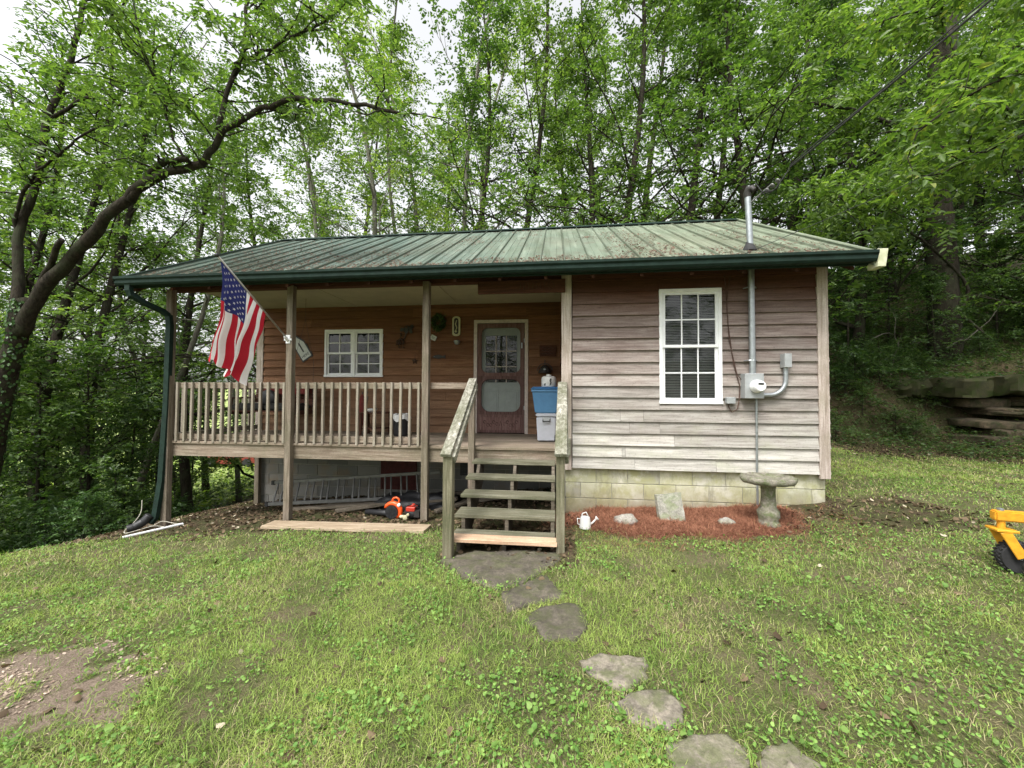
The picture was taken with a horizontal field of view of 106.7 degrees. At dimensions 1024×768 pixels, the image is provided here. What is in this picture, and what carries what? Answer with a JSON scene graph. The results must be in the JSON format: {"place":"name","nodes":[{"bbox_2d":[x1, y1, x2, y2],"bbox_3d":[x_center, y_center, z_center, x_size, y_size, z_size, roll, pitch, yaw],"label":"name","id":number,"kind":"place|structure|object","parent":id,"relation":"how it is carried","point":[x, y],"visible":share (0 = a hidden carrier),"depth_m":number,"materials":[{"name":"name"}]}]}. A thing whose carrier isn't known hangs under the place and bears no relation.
{"place":"outdoors","nodes":[
{"label":"outdoors","id":0,"kind":"place"},
{"bbox_2d":[0,248,1023,767],"bbox_3d":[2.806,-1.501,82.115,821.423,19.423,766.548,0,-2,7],"label":"ground","id":1,"kind":"structure","parent":0,"point":[70,682],"depth_m":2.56,"materials":[{"name":"green plant"}]},
{"bbox_2d":[0,343,76,552],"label":"young tree","id":2,"kind":"object","parent":1,"relation":"on","point":[41,449],"visible":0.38,"depth_m":7.14,"materials":[{"name":"green plant"}]},
{"bbox_2d":[3,507,94,551],"bbox_3d":[-7.980,2.626,6.505,1.019,1.089,0.859,0,-2,-5],"label":"leafy shrub","id":3,"kind":"object","parent":1,"relation":"on","point":[37,527],"visible":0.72,"depth_m":6.44,"materials":[{"name":"green plant"}]},
{"bbox_2d":[0,491,112,552],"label":"leafy shrub","id":4,"kind":"object","parent":1,"relation":"on","point":[35,510],"visible":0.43,"depth_m":6.75,"materials":[{"name":"green plant"}]},
{"bbox_2d":[0,327,119,549],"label":"young tree","id":5,"kind":"object","parent":1,"relation":"on","point":[54,488],"visible":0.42,"depth_m":7.30,"materials":[{"name":"green plant"}]},
{"bbox_2d":[0,96,138,487],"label":"broadleaf tree","id":6,"kind":"object","parent":1,"relation":"on","point":[55,236],"visible":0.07,"depth_m":12.64,"materials":[{"name":"green plant"}]},
{"bbox_2d":[0,329,143,547],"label":"young tree","id":7,"kind":"object","parent":1,"relation":"on","point":[40,365],"visible":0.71,"depth_m":7.17,"materials":[{"name":"green plant"}]},
{"bbox_2d":[0,369,143,543],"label":"young tree","id":8,"kind":"object","parent":1,"relation":"on","point":[57,446],"visible":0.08,"depth_m":10.27,"materials":[{"name":"green plant"}]},
{"bbox_2d":[0,122,148,522],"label":"broadleaf tree","id":9,"kind":"object","parent":1,"relation":"on","point":[5,267],"visible":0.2,"depth_m":9.32,"materials":[{"name":"green plant"}]},
{"bbox_2d":[31,486,122,546],"bbox_3d":[-7.492,2.466,6.628,1.323,1.388,1.244,0,-2,14],"label":"leafy shrub","id":10,"kind":"object","parent":1,"relation":"on","point":[76,503],"visible":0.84,"depth_m":6.54,"materials":[{"name":"green plant"}]},
{"bbox_2d":[0,68,156,447],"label":"broadleaf tree","id":11,"kind":"object","parent":1,"relation":"on","point":[15,95],"visible":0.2,"depth_m":12.09,"materials":[{"name":"green plant"}]},
{"bbox_2d":[0,334,176,540],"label":"young tree","id":12,"kind":"object","parent":1,"relation":"on","point":[87,355],"visible":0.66,"depth_m":7.84,"materials":[{"name":"green plant"}]},
{"bbox_2d":[62,492,138,538],"bbox_3d":[-7.304,2.451,6.790,1.138,1.073,0.959,-1,-2,39],"label":"leafy shrub","id":13,"kind":"object","parent":1,"relation":"on","point":[105,511],"visible":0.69,"depth_m":6.75,"materials":[{"name":"green plant"}]},
{"bbox_2d":[0,10,203,486],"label":"broadleaf tree","id":14,"kind":"object","parent":1,"relation":"on","point":[33,270],"visible":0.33,"depth_m":8.87,"materials":[{"name":"green plant"}]},
{"bbox_2d":[10,373,197,520],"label":"young tree","id":15,"kind":"object","parent":1,"relation":"on","point":[137,396],"visible":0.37,"depth_m":8.86,"materials":[{"name":"green plant"}]},
{"bbox_2d":[0,0,210,543],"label":"broadleaf tree","id":16,"kind":"object","parent":1,"relation":"on","point":[62,312],"visible":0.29,"depth_m":8.87,"materials":[{"name":"green plant"}]},
{"bbox_2d":[0,636,223,717],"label":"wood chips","id":17,"kind":"object","parent":1,"relation":"on","point":[29,675],"visible":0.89,"depth_m":2.32,"materials":[{"name":"brown wood"}]},
{"bbox_2d":[1,181,227,531],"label":"broadleaf tree","id":18,"kind":"object","parent":1,"relation":"on","point":[136,214],"visible":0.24,"depth_m":11.50,"materials":[{"name":"green plant"}]},
{"bbox_2d":[10,10,219,501],"bbox_3d":[-12.690,-3.703,12.680,5.238,18.287,5.950,1,-2,-31],"label":"broadleaf tree","id":19,"kind":"object","parent":1,"relation":"on","point":[187,38],"visible":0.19,"depth_m":13.03,"materials":[{"name":"green plant"}]},
{"bbox_2d":[57,468,172,542],"bbox_3d":[-7.676,2.464,7.380,1.421,1.712,1.685,0,-1,4],"label":"leafy shrub","id":20,"kind":"object","parent":1,"relation":"on","point":[118,484],"visible":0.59,"depth_m":7.39,"materials":[{"name":"green plant"}]},
{"bbox_2d":[46,359,191,531],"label":"young tree","id":21,"kind":"object","parent":1,"relation":"on","point":[138,440],"visible":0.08,"depth_m":13.14,"materials":[{"name":"green plant"}]},
{"bbox_2d":[0,60,256,512],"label":"broadleaf tree","id":22,"kind":"object","parent":1,"relation":"on","point":[185,480],"visible":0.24,"depth_m":11.93,"materials":[{"name":"green plant"}]},
{"bbox_2d":[33,230,225,504],"bbox_3d":[-15.635,-0.499,16.091,6.424,12.392,7.277,1,-2,-23],"label":"broadleaf tree","id":23,"kind":"object","parent":1,"relation":"on","point":[151,297],"visible":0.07,"depth_m":15.83,"materials":[{"name":"green plant"}]},
{"bbox_2d":[0,0,259,536],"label":"broadleaf tree","id":24,"kind":"object","parent":1,"relation":"on","point":[104,315],"visible":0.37,"depth_m":9.44,"materials":[{"name":"green plant"}]},
{"bbox_2d":[10,445,253,541],"bbox_3d":[-25.109,4.722,15.953,26.461,2.432,44.441,0,-2,7],"label":"meadow growth","id":25,"kind":"object","parent":1,"relation":"on","point":[222,499],"visible":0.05,"depth_m":19.02,"materials":[{"name":"green plant"}]},
{"bbox_2d":[95,336,220,501],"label":"young tree","id":26,"kind":"object","parent":1,"relation":"on","point":[195,479],"visible":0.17,"depth_m":12.51,"materials":[{"name":"green plant"}]},
{"bbox_2d":[101,321,252,510],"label":"young tree","id":27,"kind":"object","parent":1,"relation":"on","point":[203,418],"visible":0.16,"depth_m":14.59,"materials":[{"name":"green plant"}]},
{"bbox_2d":[71,38,286,492],"bbox_3d":[-8.872,-3.124,11.113,5.355,15.161,4.714,2,-2,-43],"label":"broadleaf tree","id":28,"kind":"object","parent":1,"relation":"on","point":[198,328],"visible":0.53,"depth_m":10.95,"materials":[{"name":"green plant"}]},
{"bbox_2d":[106,154,255,438],"bbox_3d":[-16.647,-2.721,19.941,8.196,17.406,7.288,-1,-2,42],"label":"broadleaf tree","id":29,"kind":"object","parent":1,"relation":"on","point":[198,208],"visible":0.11,"depth_m":19.18,"materials":[{"name":"green plant"}]},
{"bbox_2d":[112,241,253,492],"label":"broadleaf tree","id":30,"kind":"object","parent":1,"relation":"on","point":[205,462],"visible":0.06,"depth_m":19.66,"materials":[{"name":"green plant"}]},
{"bbox_2d":[137,393,232,517],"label":"young tree","id":31,"kind":"object","parent":1,"relation":"on","point":[223,484],"visible":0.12,"depth_m":15.57,"materials":[{"name":"green plant"}]},
{"bbox_2d":[72,97,307,500],"bbox_3d":[-10.034,-2.998,14.729,9.336,16.391,8.816,1,-2,-35],"label":"broadleaf tree","id":32,"kind":"object","parent":1,"relation":"on","point":[250,180],"visible":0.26,"depth_m":14.90,"materials":[{"name":"green plant"}]},
{"bbox_2d":[150,131,256,502],"bbox_3d":[-13.406,-2.939,17.854,5.950,16.955,5.238,0,-1,2],"label":"broadleaf tree","id":33,"kind":"object","parent":1,"relation":"on","point":[237,498],"visible":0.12,"depth_m":17.19,"materials":[{"name":"green plant"}]},
{"bbox_2d":[0,0,488,506],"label":"leaning tree","id":34,"kind":"object","parent":1,"relation":"on","point":[21,317],"visible":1,"depth_m":5.23,"materials":[{"name":"green plant"}]},
{"bbox_2d":[228,27,361,392],"bbox_3d":[-12.073,-5.711,21.828,9.808,23.075,8.952,-1,-2,36],"label":"broadleaf tree","id":35,"kind":"object","parent":1,"relation":"on","point":[340,197],"visible":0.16,"depth_m":20.86,"materials":[{"name":"green plant"}]},
{"bbox_2d":[209,0,411,243],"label":"broadleaf tree","id":36,"kind":"object","parent":1,"relation":"on","point":[308,172],"visible":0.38,"depth_m":13.83,"materials":[{"name":"green plant"}]},
{"bbox_2d":[204,0,447,348],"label":"broadleaf tree","id":37,"kind":"object","parent":1,"relation":"on","point":[372,185],"visible":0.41,"depth_m":13.81,"materials":[{"name":"green plant"}]},
{"bbox_2d":[260,520,430,533],"bbox_3d":[-2.178,1.852,4.945,2.308,0.142,0.240,0,-2,11],"label":"wooden plank","id":38,"kind":"object","parent":1,"relation":"on","point":[337,526],"visible":0.92,"depth_m":4.90,"materials":[{"name":"brown wood"}]},
{"bbox_2d":[287,80,432,237],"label":"broadleaf tree","id":39,"kind":"object","parent":1,"relation":"on","point":[369,189],"visible":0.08,"depth_m":23.44,"materials":[{"name":"green plant"}]},
{"bbox_2d":[335,503,384,512],"bbox_3d":[-2.089,1.873,5.896,1.192,0.138,0.050,1,-2,-16],"label":"timber","id":40,"kind":"object","parent":1,"relation":"on","point":[356,507],"visible":0.52,"depth_m":5.80,"materials":[{"name":"wood"}]},
{"bbox_2d":[264,471,442,506],"bbox_3d":[-2.553,1.700,6.199,2.948,0.593,0.246,0,-2,5],"label":"extension ladder","id":41,"kind":"object","parent":40,"relation":"on","point":[327,500],"visible":0.79,"depth_m":6.19,"materials":[{"name":"metal"}]},
{"bbox_2d":[286,0,487,237],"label":"broadleaf tree","id":42,"kind":"object","parent":1,"relation":"on","point":[394,27],"visible":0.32,"depth_m":16.15,"materials":[{"name":"green plant"}]},
{"bbox_2d":[327,2,474,234],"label":"broadleaf tree","id":43,"kind":"object","parent":1,"relation":"on","point":[435,211],"visible":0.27,"depth_m":18.39,"materials":[{"name":"green plant"}]},
{"bbox_2d":[374,490,466,511],"bbox_3d":[-1.412,1.861,5.966,1.590,0.337,0.616,0,-2,7],"label":"tarp","id":44,"kind":"object","parent":1,"relation":"on","point":[409,497],"visible":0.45,"depth_m":5.91,"materials":[{"name":"black plastic"}]},
{"bbox_2d":[402,89,493,232],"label":"broadleaf tree","id":45,"kind":"object","parent":1,"relation":"on","point":[448,154],"visible":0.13,"depth_m":26.43,"materials":[{"name":"green plant"}]},
{"bbox_2d":[376,0,590,230],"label":"broadleaf tree","id":46,"kind":"object","parent":1,"relation":"on","point":[476,71],"visible":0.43,"depth_m":13.30,"materials":[{"name":"green plant"}]},
{"bbox_2d":[418,0,555,230],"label":"broadleaf tree","id":47,"kind":"object","parent":1,"relation":"on","point":[480,77],"visible":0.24,"depth_m":20.06,"materials":[{"name":"green plant"}]},
{"bbox_2d":[390,0,587,232],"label":"broadleaf tree","id":48,"kind":"object","parent":1,"relation":"on","point":[473,94],"visible":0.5,"depth_m":12.69,"materials":[{"name":"green plant"}]},
{"bbox_2d":[112,168,887,558],"bbox_3d":[-0.389,0.253,7.461,9.741,7.081,7.539,0,-2,7],"label":"cabin","id":49,"kind":"object","parent":1,"relation":"on","point":[700,378],"visible":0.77,"depth_m":5.10,"materials":[{"name":"brown wood"}]},
{"bbox_2d":[208,253,291,385],"bbox_3d":[-3.293,-0.704,4.824,0.197,1.456,1.302,0,-1,4],"label":"flag","id":50,"kind":"object","parent":49,"relation":"attached to","point":[239,330],"visible":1,"depth_m":4.54,"materials":[{"name":"fabric"}]},
{"bbox_2d":[227,315,317,414],"bbox_3d":[-4.191,-0.483,6.766,1.230,2.025,0.675,0,-2,7],"label":"porch swing","id":51,"kind":"object","parent":49,"relation":"hanging from","point":[302,404],"visible":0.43,"depth_m":6.57,"materials":[{"name":"brown wood"}]},
{"bbox_2d":[324,329,383,376],"bbox_3d":[-3.013,-0.585,7.360,1.187,0.910,0.212,0,-2,7],"label":"window","id":52,"kind":"structure","parent":49,"relation":"in","point":[354,352],"depth_m":7.40,"materials":[{"name":"white plastic"}]},
{"bbox_2d":[380,461,416,489],"bbox_3d":[-2.125,1.569,7.157,0.700,0.820,0.024,0,-2,7],"label":"crawl space door","id":53,"kind":"structure","parent":49,"relation":"in","point":[387,467],"depth_m":7.14,"materials":[{"name":"red paint"}]},
{"bbox_2d":[144,221,843,274],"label":"roof litter","id":54,"kind":"object","parent":49,"relation":"on","point":[730,251],"visible":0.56,"depth_m":5.31,"materials":[{"name":"brown plant"}]},
{"bbox_2d":[474,319,527,433],"bbox_3d":[-0.202,-0.137,6.974,1.000,2.074,0.134,0,-2,7],"label":"front door","id":55,"kind":"structure","parent":49,"relation":"in","point":[500,350],"depth_m":6.98,"materials":[{"name":"red paint"}]},
{"bbox_2d":[478,278,564,294],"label":"beam","id":56,"kind":"structure","parent":49,"relation":"attached to","point":[523,286],"depth_m":5.12,"materials":[{"name":"brown wood"}]},
{"bbox_2d":[536,413,555,440],"bbox_3d":[0.540,0.662,5.910,0.323,0.430,0.442,0,-2,7],"label":"cooler","id":57,"kind":"object","parent":49,"relation":"on","point":[546,426],"visible":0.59,"depth_m":5.73,"materials":[{"name":"grey plastic"}]},
{"bbox_2d":[531,387,557,412],"bbox_3d":[0.528,0.245,5.926,0.444,0.397,0.514,0,-2,7],"label":"storage tote","id":58,"kind":"object","parent":57,"relation":"on","point":[545,399],"visible":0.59,"depth_m":5.71,"materials":[{"name":"blue plastic"}]},
{"bbox_2d":[659,288,723,403],"bbox_3d":[2.304,-0.485,4.991,0.782,1.490,0.212,0,-2,7],"label":"window","id":59,"kind":"structure","parent":49,"relation":"in","point":[690,319],"depth_m":4.99,"materials":[{"name":"white glass"}]},
{"bbox_2d":[790,0,991,167],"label":"power line","id":60,"kind":"object","parent":49,"relation":"attached to","point":[889,84],"visible":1,"depth_m":3.54,"materials":[{"name":"black rubber"}]},
{"bbox_2d":[440,550,560,591],"bbox_3d":[-0.044,1.681,3.592,0.996,0.115,0.882,1,-2,-38],"label":"stepping stone","id":61,"kind":"object","parent":1,"relation":"on","point":[509,567],"visible":0.92,"depth_m":3.45,"materials":[{"name":"grey stone"}]},
{"bbox_2d":[0,447,1023,767],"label":"clover and weeds","id":62,"kind":"object","parent":1,"relation":"on","point":[572,743],"visible":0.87,"depth_m":2.13,"materials":[{"name":"green plant"}]},
{"bbox_2d":[0,352,1023,767],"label":"fallen leaves","id":63,"kind":"object","parent":1,"relation":"on","point":[380,520],"visible":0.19,"depth_m":5.01,"materials":[{"name":"brown plant"}]},
{"bbox_2d":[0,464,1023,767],"bbox_3d":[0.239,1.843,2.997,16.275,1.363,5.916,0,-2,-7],"label":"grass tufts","id":64,"kind":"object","parent":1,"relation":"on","point":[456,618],"visible":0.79,"depth_m":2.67,"materials":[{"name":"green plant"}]},
{"bbox_2d":[421,0,643,231],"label":"broadleaf tree","id":65,"kind":"object","parent":1,"relation":"on","point":[548,37],"visible":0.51,"depth_m":13.29,"materials":[{"name":"green plant"}]},
{"bbox_2d":[501,575,565,612],"bbox_3d":[0.140,1.655,3.034,0.526,0.107,0.424,1,-2,-19],"label":"stepping stone","id":66,"kind":"object","parent":1,"relation":"on","point":[544,589],"visible":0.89,"depth_m":2.95,"materials":[{"name":"grey stone"}]},
{"bbox_2d":[524,603,587,642],"bbox_3d":[0.297,1.652,2.628,0.463,0.104,0.440,0,-2,7],"label":"stepping stone","id":67,"kind":"object","parent":1,"relation":"on","point":[562,620],"visible":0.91,"depth_m":2.60,"materials":[{"name":"grey stone"}]},
{"bbox_2d":[459,45,676,228],"bbox_3d":[2.337,-9.425,22.080,12.990,21.379,12.266,-1,-2,44],"label":"broadleaf tree","id":68,"kind":"object","parent":1,"relation":"on","point":[552,113],"visible":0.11,"depth_m":22.22,"materials":[{"name":"green plant"}]},
{"bbox_2d":[540,0,686,225],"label":"broadleaf tree","id":69,"kind":"object","parent":1,"relation":"on","point":[604,38],"visible":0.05,"depth_m":26.73,"materials":[{"name":"green plant"}]},
{"bbox_2d":[579,653,648,692],"bbox_3d":[0.632,1.641,2.183,0.399,0.098,0.302,1,-2,-23],"label":"stepping stone","id":70,"kind":"object","parent":1,"relation":"on","point":[620,670],"visible":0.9,"depth_m":2.15,"materials":[{"name":"grey stone"}]},
{"bbox_2d":[459,0,795,229],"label":"broadleaf tree","id":71,"kind":"object","parent":1,"relation":"on","point":[588,15],"visible":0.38,"depth_m":13.54,"materials":[{"name":"green plant"}]},
{"bbox_2d":[478,0,795,227],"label":"broadleaf tree","id":72,"kind":"object","parent":1,"relation":"on","point":[644,32],"visible":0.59,"depth_m":12.24,"materials":[{"name":"green plant"}]},
{"bbox_2d":[608,689,684,730],"bbox_3d":[0.692,1.636,1.893,0.337,0.095,0.263,1,-2,-29],"label":"stepping stone","id":73,"kind":"object","parent":1,"relation":"on","point":[662,705],"visible":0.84,"depth_m":1.90,"materials":[{"name":"grey stone"}]},
{"bbox_2d":[557,0,782,224],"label":"broadleaf tree","id":74,"kind":"object","parent":1,"relation":"on","point":[652,54],"visible":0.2,"depth_m":18.43,"materials":[{"name":"green plant"}]},
{"bbox_2d":[654,492,685,521],"bbox_3d":[1.863,1.468,4.501,0.315,0.380,0.164,0,-1,1],"label":"cut stone","id":75,"kind":"object","parent":1,"relation":"on","point":[667,505],"visible":0.93,"depth_m":4.47,"materials":[{"name":"grey stone"}]},
{"bbox_2d":[511,0,881,229],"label":"broadleaf tree","id":76,"kind":"object","parent":1,"relation":"on","point":[694,33],"visible":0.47,"depth_m":11.74,"materials":[{"name":"green plant"}]},
{"bbox_2d":[665,733,749,767],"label":"stepping stone","id":77,"kind":"object","parent":1,"relation":"on","point":[706,751],"visible":0.98,"depth_m":1.65,"materials":[{"name":"grey stone"}]},
{"bbox_2d":[537,503,920,556],"bbox_3d":[2.071,1.553,4.258,3.644,0.322,1.560,0,-2,7],"label":"pine straw","id":78,"kind":"object","parent":1,"relation":"on","point":[646,518],"visible":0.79,"depth_m":4.27,"materials":[{"name":"brown plant"}]},
{"bbox_2d":[740,472,797,527],"bbox_3d":[2.817,1.292,4.196,0.555,0.564,0.444,0,-2,7],"label":"bird bath","id":79,"kind":"object","parent":78,"relation":"on","point":[768,512],"visible":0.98,"depth_m":4.14,"materials":[{"name":"grey concrete"}]},
{"bbox_2d":[595,0,865,222],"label":"broadleaf tree","id":80,"kind":"object","parent":1,"relation":"on","point":[722,164],"visible":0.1,"depth_m":17.64,"materials":[{"name":"green plant"}]},
{"bbox_2d":[667,0,879,228],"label":"broadleaf tree","id":81,"kind":"object","parent":1,"relation":"on","point":[761,9],"visible":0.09,"depth_m":21.07,"materials":[{"name":"green plant"}]},
{"bbox_2d":[598,0,975,340],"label":"broadleaf tree","id":82,"kind":"object","parent":1,"relation":"on","point":[746,27],"visible":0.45,"depth_m":11.31,"materials":[{"name":"green plant"}]},
{"bbox_2d":[756,739,822,767],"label":"stepping stone","id":83,"kind":"object","parent":1,"relation":"on","point":[779,756],"visible":0.99,"depth_m":1.61,"materials":[{"name":"grey stone"}]},
{"bbox_2d":[656,0,991,292],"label":"broadleaf tree","id":84,"kind":"object","parent":1,"relation":"on","point":[801,7],"visible":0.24,"depth_m":12.59,"materials":[{"name":"green plant"}]},
{"bbox_2d":[721,0,927,292],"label":"broadleaf tree","id":85,"kind":"object","parent":1,"relation":"on","point":[852,86],"visible":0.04,"depth_m":16.90,"materials":[{"name":"green plant"}]},
{"bbox_2d":[836,378,887,423],"bbox_3d":[9.096,0.443,9.889,1.208,1.182,1.019,1,-2,-39],"label":"leafy shrub","id":86,"kind":"object","parent":1,"relation":"on","point":[857,392],"visible":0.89,"depth_m":9.79,"materials":[{"name":"green plant"}]},
{"bbox_2d":[719,0,1023,361],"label":"oak tree","id":87,"kind":"object","parent":1,"relation":"on","point":[953,58],"visible":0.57,"depth_m":8.91,"materials":[{"name":"green plant"}]},
{"bbox_2d":[828,266,921,378],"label":"young tree","id":88,"kind":"object","parent":1,"relation":"on","point":[858,302],"visible":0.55,"depth_m":10.42,"materials":[{"name":"green plant"}]},
{"bbox_2d":[731,0,1021,354],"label":"broadleaf tree","id":89,"kind":"object","parent":1,"relation":"on","point":[832,77],"visible":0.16,"depth_m":12.01,"materials":[{"name":"green plant"}]},
{"bbox_2d":[831,220,932,349],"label":"young tree","id":90,"kind":"object","parent":1,"relation":"on","point":[888,289],"visible":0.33,"depth_m":12.17,"materials":[{"name":"green plant"}]},
{"bbox_2d":[851,338,918,389],"bbox_3d":[9.947,-0.499,10.309,1.450,1.531,1.223,0,-1,3],"label":"leafy shrub","id":91,"kind":"object","parent":1,"relation":"on","point":[880,360],"visible":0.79,"depth_m":10.20,"materials":[{"name":"green plant"}]},
{"bbox_2d":[779,0,1012,301],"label":"broadleaf tree","id":92,"kind":"object","parent":1,"relation":"on","point":[962,28],"visible":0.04,"depth_m":14.12,"materials":[{"name":"green plant"}]},
{"bbox_2d":[793,0,1023,246],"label":"maple tree","id":93,"kind":"object","parent":1,"relation":"on","point":[997,74],"visible":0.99,"depth_m":5.76,"materials":[{"name":"green plant"}]},
{"bbox_2d":[828,267,1023,460],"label":"ground cover","id":94,"kind":"object","parent":1,"relation":"on","point":[929,444],"visible":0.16,"depth_m":9.52,"materials":[{"name":"green plant"}]},
{"bbox_2d":[829,342,1023,447],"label":"rock ledge","id":95,"kind":"object","parent":1,"relation":"on","point":[994,394],"visible":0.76,"depth_m":9.13,"materials":[{"name":"stone"}]},
{"bbox_2d":[883,263,992,367],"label":"young tree","id":96,"kind":"object","parent":1,"relation":"on","point":[927,284],"visible":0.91,"depth_m":10.58,"materials":[{"name":"green plant"}]},
{"bbox_2d":[864,0,1023,280],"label":"broadleaf tree","id":97,"kind":"object","parent":1,"relation":"on","point":[975,203],"visible":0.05,"depth_m":13.51,"materials":[{"name":"green plant"}]},
{"bbox_2d":[900,21,1023,333],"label":"broadleaf tree","id":98,"kind":"object","parent":1,"relation":"on","point":[967,256],"visible":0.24,"depth_m":10.95,"materials":[{"name":"green plant"}]},
{"bbox_2d":[906,200,1023,320],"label":"broadleaf tree","id":99,"kind":"object","parent":1,"relation":"on","point":[1020,234],"visible":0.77,"depth_m":10.04,"materials":[{"name":"green plant"}]},
{"bbox_2d":[906,5,1023,274],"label":"broadleaf tree","id":100,"kind":"object","parent":1,"relation":"on","point":[955,203],"visible":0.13,"depth_m":11.71,"materials":[{"name":"green plant"}]},
{"bbox_2d":[912,222,1023,343],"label":"young tree","id":101,"kind":"object","parent":1,"relation":"on","point":[1000,243],"visible":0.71,"depth_m":10.81,"materials":[{"name":"green plant"}]},
{"bbox_2d":[985,508,1023,574],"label":"riding mower","id":102,"kind":"object","parent":1,"relation":"on","point":[1008,552],"visible":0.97,"depth_m":3.02,"materials":[{"name":"yellow metal"}]},
{"bbox_2d":[0,0,1023,382],"label":"sky","id":103,"kind":"structure","parent":0,"point":[8,17],"materials":[{"name":"white"}]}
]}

